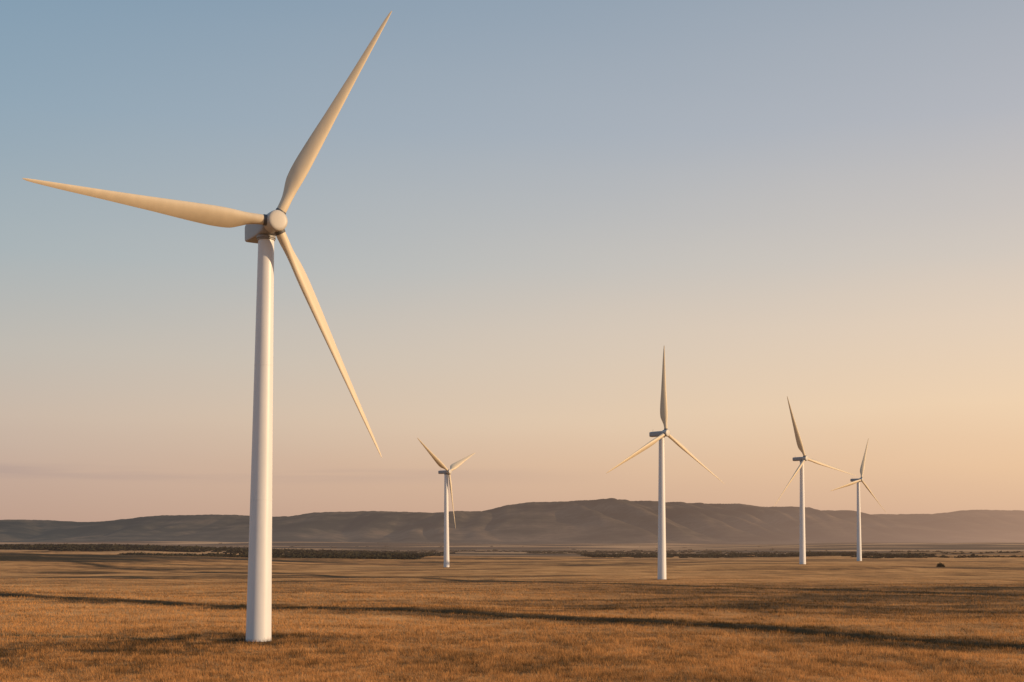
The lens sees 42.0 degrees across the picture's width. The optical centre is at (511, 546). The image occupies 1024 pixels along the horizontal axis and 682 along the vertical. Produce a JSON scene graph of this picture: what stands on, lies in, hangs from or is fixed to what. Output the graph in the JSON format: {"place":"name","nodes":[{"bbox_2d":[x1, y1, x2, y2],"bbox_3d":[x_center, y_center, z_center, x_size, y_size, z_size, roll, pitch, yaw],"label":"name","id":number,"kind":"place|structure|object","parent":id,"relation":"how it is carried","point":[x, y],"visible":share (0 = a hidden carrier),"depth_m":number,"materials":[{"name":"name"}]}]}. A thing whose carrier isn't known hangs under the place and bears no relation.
{"place":"outdoors","nodes":[
{"label":"outdoors","id":0,"kind":"place"},
{"bbox_2d":[0,541,1023,681],"bbox_3d":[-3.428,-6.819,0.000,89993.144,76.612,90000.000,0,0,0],"label":"ground","id":1,"kind":"structure","parent":0,"point":[73,566],"depth_m":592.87,"materials":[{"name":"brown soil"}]},
{"bbox_2d":[22,11,391,641],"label":"wind turbine","id":2,"kind":"object","parent":1,"relation":"on","point":[262,231],"visible":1,"depth_m":253.08,"materials":[{"name":"paint"}]},
{"bbox_2d":[418,439,474,566],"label":"wind turbine","id":3,"kind":"object","parent":1,"relation":"on","point":[446,472],"visible":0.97,"depth_m":1109.40,"materials":[{"name":"paint"}]},
{"bbox_2d":[0,543,1023,559],"bbox_3d":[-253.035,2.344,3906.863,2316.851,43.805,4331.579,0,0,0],"label":"scrubland","id":4,"kind":"structure","parent":1,"relation":"on","point":[354,554],"depth_m":2302.05,"materials":[{"name":"brown plant"}]},
{"bbox_2d":[607,346,721,578],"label":"wind turbine","id":5,"kind":"object","parent":1,"relation":"on","point":[660,436],"visible":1,"depth_m":725.14,"materials":[{"name":"paint"}]},
{"bbox_2d":[774,396,855,563],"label":"wind turbine","id":6,"kind":"object","parent":1,"relation":"on","point":[802,543],"visible":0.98,"depth_m":1004.17,"materials":[{"name":"paint"}]},
{"bbox_2d":[831,438,885,560],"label":"wind turbine","id":7,"kind":"object","parent":1,"relation":"on","point":[859,548],"visible":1,"depth_m":1309.50,"materials":[{"name":"paint"}]},
{"bbox_2d":[0,498,1023,543],"bbox_3d":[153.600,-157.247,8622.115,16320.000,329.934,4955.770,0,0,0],"label":"hills","id":8,"kind":"structure","parent":0,"point":[609,521],"depth_m":7947.11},
{"bbox_2d":[0,0,1023,521],"label":"sky","id":9,"kind":"structure","parent":0,"point":[502,230],"materials":[{"name":"blue"}]}
]}

